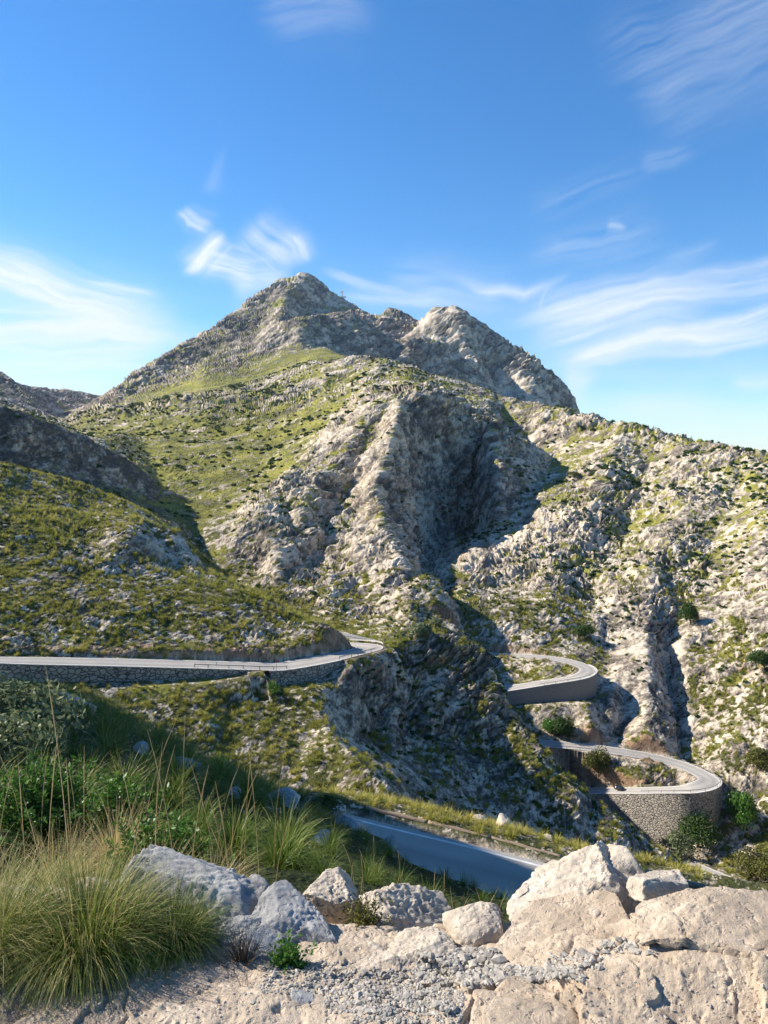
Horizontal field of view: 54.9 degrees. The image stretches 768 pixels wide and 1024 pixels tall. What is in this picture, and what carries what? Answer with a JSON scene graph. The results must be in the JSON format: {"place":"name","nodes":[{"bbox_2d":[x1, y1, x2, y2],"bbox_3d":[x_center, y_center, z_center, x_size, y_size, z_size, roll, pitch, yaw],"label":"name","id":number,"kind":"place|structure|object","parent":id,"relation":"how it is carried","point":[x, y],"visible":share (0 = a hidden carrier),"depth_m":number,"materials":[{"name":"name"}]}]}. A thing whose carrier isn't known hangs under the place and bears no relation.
{"place":"outdoors","nodes":[
{"label":"outdoors","id":0,"kind":"place"},
{"bbox_2d":[0,371,65,420],"bbox_3d":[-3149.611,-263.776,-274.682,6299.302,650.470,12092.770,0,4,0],"label":"mountain","id":1,"kind":"structure","parent":0,"point":[44,399],"depth_m":2513.53,"materials":[{"name":"grey stone"}]},
{"bbox_2d":[0,642,382,670],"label":"road","id":2,"kind":"structure","parent":0,"point":[309,661],"depth_m":145.85,"materials":[{"name":"grey asphalt"}]},
{"bbox_2d":[194,664,286,670],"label":"guard rail","id":3,"kind":"object","parent":2,"relation":"on","point":[242,665],"visible":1,"depth_m":145.91,"materials":[{"name":"metal"}]},
{"bbox_2d":[339,648,374,659],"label":"guard rail","id":4,"kind":"object","parent":2,"relation":"on","point":[355,652],"visible":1,"depth_m":162.64,"materials":[{"name":"metal"}]},
{"bbox_2d":[350,639,382,643],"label":"guard rail","id":5,"kind":"object","parent":2,"relation":"on","point":[366,640],"visible":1,"depth_m":190.96,"materials":[{"name":"concrete"}]},
{"bbox_2d":[64,272,579,420],"bbox_3d":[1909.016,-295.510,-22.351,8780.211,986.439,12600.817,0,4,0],"label":"mountain","id":6,"kind":"structure","parent":0,"point":[279,324],"depth_m":2387.89,"materials":[{"name":"grey stone"}]},
{"bbox_2d":[339,631,376,642],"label":"road","id":7,"kind":"structure","parent":0,"point":[352,636],"depth_m":240.90,"materials":[{"name":"grey asphalt"}]},
{"bbox_2d":[0,355,767,923],"bbox_3d":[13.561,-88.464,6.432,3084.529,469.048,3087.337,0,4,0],"label":"valley hillside","id":8,"kind":"structure","parent":0,"point":[372,473],"depth_m":351.53,"materials":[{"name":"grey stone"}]},
{"bbox_2d":[0,825,59,885],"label":"grass tussock","id":9,"kind":"object","parent":8,"relation":"on","point":[17,867],"depth_m":4.43,"materials":[{"name":"green plant"}]},
{"bbox_2d":[0,769,60,820],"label":"shrub","id":10,"kind":"object","parent":8,"relation":"on","point":[12,789],"visible":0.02,"depth_m":7.29,"materials":[{"name":"green plant"}]},
{"bbox_2d":[0,706,67,776],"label":"shrub","id":11,"kind":"object","parent":8,"relation":"on","point":[17,735],"visible":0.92,"depth_m":9.52,"materials":[{"name":"green plant"}]},
{"bbox_2d":[0,670,90,755],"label":"shrub","id":12,"kind":"object","parent":8,"relation":"on","point":[38,698],"visible":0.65,"depth_m":11.85,"materials":[{"name":"green plant"}]},
{"bbox_2d":[5,836,101,887],"bbox_3d":[-1.780,2.220,3.635,1.380,1.093,1.383,0,4,0],"label":"grass tussock","id":13,"kind":"object","parent":8,"relation":"on","point":[57,864],"depth_m":3.93,"materials":[{"name":"plant"}]},
{"bbox_2d":[0,748,108,848],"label":"shrub","id":14,"kind":"object","parent":8,"relation":"on","point":[33,795],"visible":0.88,"depth_m":6.23,"materials":[{"name":"green plant"}]},
{"bbox_2d":[0,828,114,1018],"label":"grass tussock","id":15,"kind":"object","parent":8,"relation":"on","point":[3,894],"depth_m":2.58,"materials":[{"name":"green plant"}]},
{"bbox_2d":[0,809,124,886],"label":"grass tussock","id":16,"kind":"object","parent":8,"relation":"on","point":[52,849],"depth_m":5.22,"materials":[{"name":"plant"}]},
{"bbox_2d":[36,767,94,798],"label":"shrub","id":17,"kind":"object","parent":8,"relation":"on","point":[73,771],"visible":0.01,"depth_m":8.56,"materials":[{"name":"green plant"}]},
{"bbox_2d":[14,841,135,886],"bbox_3d":[-1.685,2.401,4.150,1.215,0.978,1.253,0,4,0],"label":"grass tussock","id":18,"kind":"object","parent":8,"relation":"on","point":[79,870],"depth_m":4.33,"materials":[{"name":"plant"}]},
{"bbox_2d":[53,691,96,712],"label":"rock","id":19,"kind":"object","parent":8,"relation":"on","point":[67,693],"visible":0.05,"depth_m":21.99,"materials":[{"name":"stone"}]},
{"bbox_2d":[0,817,207,1022],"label":"grass tussock","id":20,"kind":"object","parent":8,"relation":"on","point":[107,918],"depth_m":2.53,"materials":[{"name":"green plant"}]},
{"bbox_2d":[106,407,115,412],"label":"tree","id":21,"kind":"object","parent":8,"relation":"on","point":[110,409],"visible":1,"depth_m":1268.24,"materials":[{"name":"green plant"}]},
{"bbox_2d":[55,788,177,878],"bbox_3d":[-2.120,2.680,5.830,1.131,0.921,1.160,0,4,0],"label":"grass tussock","id":22,"kind":"object","parent":8,"relation":"on","point":[118,835],"depth_m":5.88,"materials":[{"name":"plant"}]},
{"bbox_2d":[79,770,170,840],"bbox_3d":[-2.486,2.806,6.955,0.979,0.662,0.798,-2,5,-29],"label":"shrub","id":23,"kind":"object","parent":8,"relation":"on","point":[111,794],"visible":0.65,"depth_m":6.89,"materials":[{"name":"green plant"}]},
{"bbox_2d":[0,663,249,682],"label":"retaining wall","id":24,"kind":"structure","parent":8,"relation":"on","point":[68,673],"depth_m":134.11,"materials":[{"name":"stone"}]},
{"bbox_2d":[124,612,135,615],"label":"shrub","id":25,"kind":"object","parent":8,"relation":"on","point":[128,613],"visible":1,"depth_m":157.16,"materials":[{"name":"green plant"}]},
{"bbox_2d":[127,403,136,407],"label":"tree","id":26,"kind":"object","parent":8,"relation":"on","point":[132,405],"visible":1,"depth_m":1277.08,"materials":[{"name":"green plant"}]},
{"bbox_2d":[133,741,148,753],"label":"rock","id":27,"kind":"object","parent":8,"relation":"on","point":[142,744],"visible":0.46,"depth_m":17.31,"materials":[{"name":"grey stone"}]},
{"bbox_2d":[95,822,211,878],"bbox_3d":[-1.434,2.433,4.608,1.186,0.920,1.106,0,4,0],"label":"grass tussock","id":28,"kind":"object","parent":8,"relation":"on","point":[161,845],"depth_m":4.78,"materials":[{"name":"green plant"}]},
{"bbox_2d":[101,802,234,877],"bbox_3d":[-1.549,2.501,5.350,0.979,0.683,0.754,0,4,0],"label":"shrub","id":29,"kind":"object","parent":8,"relation":"on","point":[180,828],"visible":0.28,"depth_m":5.35,"materials":[{"name":"green plant"}]},
{"bbox_2d":[175,757,200,770],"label":"rock","id":30,"kind":"object","parent":8,"relation":"on","point":[187,762],"visible":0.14,"depth_m":17.86,"materials":[{"name":"grey stone"}]},
{"bbox_2d":[214,756,229,764],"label":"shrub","id":31,"kind":"object","parent":8,"relation":"on","point":[223,759],"visible":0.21,"depth_m":118.23,"materials":[{"name":"green plant"}]},
{"bbox_2d":[178,837,269,877],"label":"grass tussock","id":32,"kind":"object","parent":8,"relation":"on","point":[231,866],"depth_m":5.12,"materials":[{"name":"green plant"}]},
{"bbox_2d":[221,698,228,703],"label":"shrub","id":33,"kind":"object","parent":8,"relation":"on","point":[225,701],"visible":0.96,"depth_m":135.96,"materials":[{"name":"green plant"}]},
{"bbox_2d":[226,384,235,388],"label":"tree","id":34,"kind":"object","parent":8,"relation":"on","point":[231,386],"visible":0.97,"depth_m":1290.03,"materials":[{"name":"green plant"}]},
{"bbox_2d":[225,787,240,798],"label":"rock","id":35,"kind":"object","parent":8,"relation":"on","point":[236,788],"visible":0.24,"depth_m":15.15,"materials":[{"name":"grey stone"}]},
{"bbox_2d":[235,382,246,387],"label":"tree","id":36,"kind":"object","parent":8,"relation":"on","point":[240,385],"visible":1,"depth_m":1280.95,"materials":[{"name":"green plant"}]},
{"bbox_2d":[0,665,505,908],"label":"dry grass stalks","id":37,"kind":"object","parent":8,"relation":"on","point":[135,842],"visible":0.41,"depth_m":5.06,"materials":[{"name":"plant"}]},
{"bbox_2d":[264,680,281,694],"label":"tree","id":38,"kind":"object","parent":8,"relation":"on","point":[274,687],"visible":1,"depth_m":141.08,"materials":[{"name":"green plant"}]},
{"bbox_2d":[268,787,300,809],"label":"rock","id":39,"kind":"object","parent":8,"relation":"on","point":[294,793],"visible":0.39,"depth_m":19.01,"materials":[{"name":"grey stone"}]},
{"bbox_2d":[269,660,341,684],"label":"retaining wall","id":40,"kind":"structure","parent":8,"relation":"on","point":[302,674],"depth_m":151.52,"materials":[{"name":"stone"}]},
{"bbox_2d":[311,829,329,845],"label":"rock","id":41,"kind":"object","parent":8,"relation":"on","point":[315,836],"visible":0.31,"depth_m":12.36,"materials":[{"name":"grey stone"}]},
{"bbox_2d":[304,795,344,816],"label":"shrub","id":42,"kind":"object","parent":8,"relation":"on","point":[325,799],"visible":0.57,"depth_m":22.60,"materials":[{"name":"green plant"}]},
{"bbox_2d":[327,804,345,816],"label":"rock","id":43,"kind":"object","parent":8,"relation":"on","point":[339,813],"visible":0.31,"depth_m":31.21,"materials":[{"name":"grey stone"}]},
{"bbox_2d":[337,814,367,831],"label":"rock","id":44,"kind":"object","parent":8,"relation":"on","point":[353,820],"visible":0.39,"depth_m":22.71,"materials":[{"name":"grey stone"}]},
{"bbox_2d":[358,657,373,667],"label":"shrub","id":45,"kind":"object","parent":8,"relation":"on","point":[367,661],"visible":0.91,"depth_m":161.67,"materials":[{"name":"green plant"}]},
{"bbox_2d":[0,668,756,902],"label":"long grass","id":46,"kind":"structure","parent":8,"relation":"on","point":[219,773],"depth_m":12.89,"materials":[{"name":"green plant"}]},
{"bbox_2d":[0,876,767,1023],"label":"bedrock ledge","id":47,"kind":"object","parent":8,"relation":"on","point":[698,971],"visible":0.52,"depth_m":2.31,"materials":[{"name":"beige stone"}]},
{"bbox_2d":[93,857,248,988],"bbox_3d":[-0.769,1.500,2.671,0.571,0.363,0.570,-2,5,-26],"label":"grass tussock","id":48,"kind":"object","parent":47,"relation":"on","point":[203,924],"depth_m":2.65,"materials":[{"name":"green plant"}]},
{"bbox_2d":[113,844,269,937],"bbox_3d":[-0.708,1.570,2.936,0.694,0.383,0.396,0,4,0],"label":"boulder","id":49,"kind":"object","parent":47,"relation":"on","point":[252,889],"visible":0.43,"depth_m":2.91,"materials":[{"name":"grey stone"}]},
{"bbox_2d":[215,915,261,946],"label":"boulder","id":50,"kind":"object","parent":47,"relation":"on","point":[254,920],"visible":0.41,"depth_m":2.76,"materials":[{"name":"grey stone"}]},
{"bbox_2d":[205,913,276,969],"bbox_3d":[-0.495,1.508,2.557,0.216,0.179,0.224,1,5,15],"label":"shrub","id":51,"kind":"object","parent":47,"relation":"on","point":[242,955],"visible":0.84,"depth_m":2.56,"materials":[{"name":"plant"}]},
{"bbox_2d":[233,964,258,990],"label":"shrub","id":52,"kind":"object","parent":47,"relation":"on","point":[246,977],"visible":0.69,"depth_m":2.41,"materials":[{"name":"brown plant"}]},
{"bbox_2d":[232,923,292,960],"bbox_3d":[-0.429,1.587,2.683,0.208,0.146,0.190,-4,6,-40],"label":"boulder","id":53,"kind":"object","parent":47,"relation":"on","point":[271,936],"visible":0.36,"depth_m":2.66,"materials":[{"name":"grey stone"}]},
{"bbox_2d":[265,928,318,973],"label":"shrub","id":54,"kind":"object","parent":47,"relation":"on","point":[289,954],"visible":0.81,"depth_m":2.54,"materials":[{"name":"green plant"}]},
{"bbox_2d":[251,880,337,943],"bbox_3d":[-0.325,1.603,2.811,0.365,0.242,0.274,3,5,32],"label":"boulder","id":55,"kind":"object","parent":47,"relation":"on","point":[283,906],"visible":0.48,"depth_m":2.81,"materials":[{"name":"grey stone"}]},
{"bbox_2d":[290,989,313,1005],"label":"stone","id":56,"kind":"object","parent":47,"relation":"on","point":[301,997],"visible":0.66,"depth_m":2.35,"materials":[{"name":"grey stone"}]},
{"bbox_2d":[303,867,360,923],"bbox_3d":[-0.236,1.660,3.200,0.292,0.148,0.268,-2,5,-30],"label":"boulder","id":57,"kind":"object","parent":47,"relation":"on","point":[327,892],"visible":0.7,"depth_m":3.12,"materials":[{"name":"stone"}]},
{"bbox_2d":[338,888,393,930],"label":"shrub","id":58,"kind":"object","parent":47,"relation":"on","point":[367,913],"visible":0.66,"depth_m":2.98,"materials":[{"name":"green plant"}]},
{"bbox_2d":[345,941,407,972],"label":"boulder","id":59,"kind":"object","parent":47,"relation":"on","point":[379,954],"visible":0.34,"depth_m":2.63,"materials":[{"name":"stone"}]},
{"bbox_2d":[1,925,765,1023],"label":"gravel","id":60,"kind":"structure","parent":47,"relation":"on","point":[456,963],"depth_m":2.41,"materials":[{"name":"grey gravel"}]},
{"bbox_2d":[356,882,451,930],"bbox_3d":[0.087,1.705,3.175,0.459,0.199,0.338,-2,5,-20],"label":"boulder","id":61,"kind":"object","parent":47,"relation":"on","point":[409,906],"visible":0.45,"depth_m":3.14,"materials":[{"name":"stone"}]},
{"bbox_2d":[387,926,456,973],"bbox_3d":[0.136,1.651,2.710,0.257,0.185,0.271,0,4,0],"label":"boulder","id":62,"kind":"object","parent":47,"relation":"on","point":[407,944],"visible":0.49,"depth_m":2.71,"materials":[{"name":"stone"}]},
{"bbox_2d":[442,901,503,946],"bbox_3d":[0.359,1.644,2.859,0.256,0.222,0.256,0,4,0],"label":"boulder","id":63,"kind":"object","parent":47,"relation":"on","point":[476,924],"visible":0.55,"depth_m":2.80,"materials":[{"name":"stone"}]},
{"bbox_2d":[494,975,551,1000],"bbox_3d":[0.420,1.535,2.310,0.194,0.061,0.258,3,5,30],"label":"rock slab","id":64,"kind":"object","parent":47,"relation":"on","point":[514,986],"visible":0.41,"depth_m":2.35,"materials":[{"name":"beige stone"}]},
{"bbox_2d":[482,997,579,1023],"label":"rock slab","id":65,"kind":"object","parent":47,"relation":"on","point":[504,1010],"visible":0.98,"depth_m":2.19,"materials":[{"name":"beige stone"}]},
{"bbox_2d":[495,890,628,955],"bbox_3d":[0.636,1.527,2.662,0.520,0.144,0.400,0,4,0],"label":"rock slab","id":66,"kind":"object","parent":47,"relation":"on","point":[544,918],"visible":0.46,"depth_m":2.73,"materials":[{"name":"beige stone"}]},
{"bbox_2d":[589,908,600,917],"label":"stone","id":67,"kind":"object","parent":66,"relation":"on","point":[595,912],"visible":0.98,"depth_m":2.72,"materials":[{"name":"stone"}]},
{"bbox_2d":[506,840,640,924],"bbox_3d":[0.753,1.492,2.936,0.547,0.233,0.439,0,4,0],"label":"boulder","id":68,"kind":"object","parent":47,"relation":"on","point":[586,870],"visible":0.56,"depth_m":2.92,"materials":[{"name":"stone"}]},
{"bbox_2d":[607,844,643,880],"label":"boulder","id":69,"kind":"object","parent":47,"relation":"on","point":[623,862],"visible":0.34,"depth_m":2.97,"materials":[{"name":"stone"}]},
{"bbox_2d":[626,869,688,901],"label":"boulder","id":70,"kind":"object","parent":47,"relation":"on","point":[649,885],"visible":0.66,"depth_m":2.71,"materials":[{"name":"stone"}]},
{"bbox_2d":[635,886,767,960],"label":"rock slab","id":71,"kind":"object","parent":47,"relation":"on","point":[724,920],"visible":0.96,"depth_m":2.43,"materials":[{"name":"beige stone"}]},
{"bbox_2d":[1,356,767,860],"bbox_3d":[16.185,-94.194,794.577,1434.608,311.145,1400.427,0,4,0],"label":"scrub","id":72,"kind":"object","parent":8,"relation":"on","point":[463,540],"visible":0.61,"depth_m":543.56,"materials":[{"name":"green plant"}]},
{"bbox_2d":[381,772,390,777],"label":"shrub","id":73,"kind":"object","parent":8,"relation":"on","point":[386,774],"visible":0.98,"depth_m":120.66,"materials":[{"name":"green plant"}]},
{"bbox_2d":[383,833,396,851],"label":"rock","id":74,"kind":"object","parent":8,"relation":"on","point":[392,837],"visible":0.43,"depth_m":22.03,"materials":[{"name":"grey stone"}]},
{"bbox_2d":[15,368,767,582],"bbox_3d":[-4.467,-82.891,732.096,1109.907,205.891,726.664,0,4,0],"label":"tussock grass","id":75,"kind":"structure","parent":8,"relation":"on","point":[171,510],"depth_m":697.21,"materials":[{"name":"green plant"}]},
{"bbox_2d":[409,622,431,635],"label":"tree","id":76,"kind":"object","parent":8,"relation":"on","point":[420,628],"visible":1,"depth_m":190.94,"materials":[{"name":"green plant"}]},
{"bbox_2d":[424,734,433,739],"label":"shrub","id":77,"kind":"object","parent":8,"relation":"on","point":[429,737],"visible":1,"depth_m":167.90,"materials":[{"name":"green plant"}]},
{"bbox_2d":[428,793,435,799],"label":"shrub","id":78,"kind":"object","parent":8,"relation":"on","point":[431,796],"visible":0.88,"depth_m":137.31,"materials":[{"name":"green plant"}]},
{"bbox_2d":[429,617,442,625],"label":"tree","id":79,"kind":"object","parent":8,"relation":"on","point":[436,621],"visible":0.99,"depth_m":318.81,"materials":[{"name":"green plant"}]},
{"bbox_2d":[365,806,563,856],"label":"retaining wall","id":80,"kind":"structure","parent":8,"relation":"on","point":[401,815],"depth_m":31.86,"materials":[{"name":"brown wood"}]},
{"bbox_2d":[473,814,486,820],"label":"rock","id":81,"kind":"object","parent":8,"relation":"on","point":[480,816],"visible":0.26,"depth_m":34.27,"materials":[{"name":"stone"}]},
{"bbox_2d":[268,781,708,881],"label":"verge grass","id":82,"kind":"structure","parent":8,"relation":"on","point":[512,829],"depth_m":32.88,"materials":[{"name":"green plant"}]},
{"bbox_2d":[496,813,512,827],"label":"rock","id":83,"kind":"object","parent":8,"relation":"on","point":[502,817],"visible":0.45,"depth_m":33.62,"materials":[{"name":"stone"}]},
{"bbox_2d":[538,834,552,840],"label":"rock","id":84,"kind":"object","parent":8,"relation":"on","point":[548,836],"visible":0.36,"depth_m":32.35,"materials":[{"name":"stone"}]},
{"bbox_2d":[541,717,555,732],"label":"tree","id":85,"kind":"object","parent":8,"relation":"on","point":[546,725],"visible":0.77,"depth_m":277.62,"materials":[{"name":"green plant"}]},
{"bbox_2d":[505,664,597,704],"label":"retaining wall","id":86,"kind":"structure","parent":8,"relation":"on","point":[585,688],"depth_m":291.01,"materials":[{"name":"concrete"}]},
{"bbox_2d":[548,715,575,735],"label":"tree","id":87,"kind":"object","parent":8,"relation":"on","point":[561,725],"visible":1,"depth_m":274.76,"materials":[{"name":"green plant"}]},
{"bbox_2d":[566,471,580,476],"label":"tree","id":88,"kind":"object","parent":8,"relation":"on","point":[573,473],"visible":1,"depth_m":652.68,"materials":[{"name":"green plant"}]},
{"bbox_2d":[571,624,594,637],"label":"tree","id":89,"kind":"object","parent":8,"relation":"on","point":[584,630],"visible":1,"depth_m":343.25,"materials":[{"name":"green plant"}]},
{"bbox_2d":[581,745,613,776],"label":"tree","id":90,"kind":"object","parent":8,"relation":"on","point":[596,761],"visible":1,"depth_m":258.91,"materials":[{"name":"green plant"}]},
{"bbox_2d":[591,780,721,845],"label":"retaining wall","id":91,"kind":"structure","parent":8,"relation":"on","point":[653,817],"depth_m":235.96,"materials":[{"name":"stone"}]},
{"bbox_2d":[644,778,720,792],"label":"guard rail","id":92,"kind":"object","parent":91,"relation":"on","point":[681,790],"visible":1,"depth_m":233.54,"materials":[{"name":"metal"}]},
{"bbox_2d":[659,828,695,860],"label":"tree","id":93,"kind":"object","parent":8,"relation":"on","point":[675,842],"visible":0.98,"depth_m":221.81,"materials":[{"name":"green plant"}]},
{"bbox_2d":[645,869,712,888],"bbox_3d":[10.699,12.077,22.109,5.840,2.032,0.413,4,6,42],"label":"log rail","id":94,"kind":"object","parent":8,"relation":"on","point":[694,885],"visible":0.09,"depth_m":22.93,"materials":[{"name":"brown wood"}]},
{"bbox_2d":[678,601,698,624],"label":"tree","id":95,"kind":"object","parent":8,"relation":"on","point":[690,611],"visible":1,"depth_m":356.87,"materials":[{"name":"green plant"}]},
{"bbox_2d":[675,807,722,851],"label":"tree","id":96,"kind":"object","parent":8,"relation":"on","point":[701,830],"visible":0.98,"depth_m":225.50,"materials":[{"name":"green plant"}]},
{"bbox_2d":[723,788,759,830],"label":"tree","id":97,"kind":"object","parent":8,"relation":"on","point":[743,809],"visible":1,"depth_m":228.63,"materials":[{"name":"green plant"}]},
{"bbox_2d":[726,842,767,883],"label":"tree","id":98,"kind":"object","parent":8,"relation":"on","point":[759,859],"visible":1,"depth_m":211.28,"materials":[{"name":"green plant"}]},
{"bbox_2d":[744,747,767,769],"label":"tree","id":99,"kind":"object","parent":8,"relation":"on","point":[757,756],"visible":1,"depth_m":251.38,"materials":[{"name":"green plant"}]},
{"bbox_2d":[745,649,767,671],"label":"tree","id":100,"kind":"object","parent":8,"relation":"on","point":[759,657],"visible":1,"depth_m":296.53,"materials":[{"name":"green plant"}]},
{"bbox_2d":[0,215,767,449],"bbox_3d":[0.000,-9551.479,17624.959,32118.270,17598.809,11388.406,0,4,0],"label":"cloud","id":101,"kind":"structure","parent":0,"point":[72,334],"depth_m":21801.40,"materials":[{"name":"white"}]},
{"bbox_2d":[0,0,767,451],"label":"sky","id":102,"kind":"structure","parent":0,"point":[445,153],"materials":[{"name":"blue"}]},
{"bbox_2d":[333,813,544,899],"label":"road","id":103,"kind":"structure","parent":0,"point":[491,866],"depth_m":29.26,"materials":[{"name":"grey asphalt"}]},
{"bbox_2d":[488,652,595,690],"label":"road","id":104,"kind":"structure","parent":0,"point":[585,670],"depth_m":298.19,"materials":[{"name":"grey asphalt"}]},
{"bbox_2d":[539,740,719,793],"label":"road","id":105,"kind":"structure","parent":0,"point":[706,779],"depth_m":256.41,"materials":[{"name":"grey asphalt"}]},
{"bbox_2d":[614,785,626,790],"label":"car","id":106,"kind":"object","parent":105,"relation":"on","point":[619,787],"visible":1,"depth_m":249.09,"materials":[{"name":"paint"}]},
{"bbox_2d":[667,849,729,876],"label":"road","id":107,"kind":"structure","parent":0,"point":[708,869],"depth_m":215.29,"materials":[{"name":"grey asphalt"}]}
]}

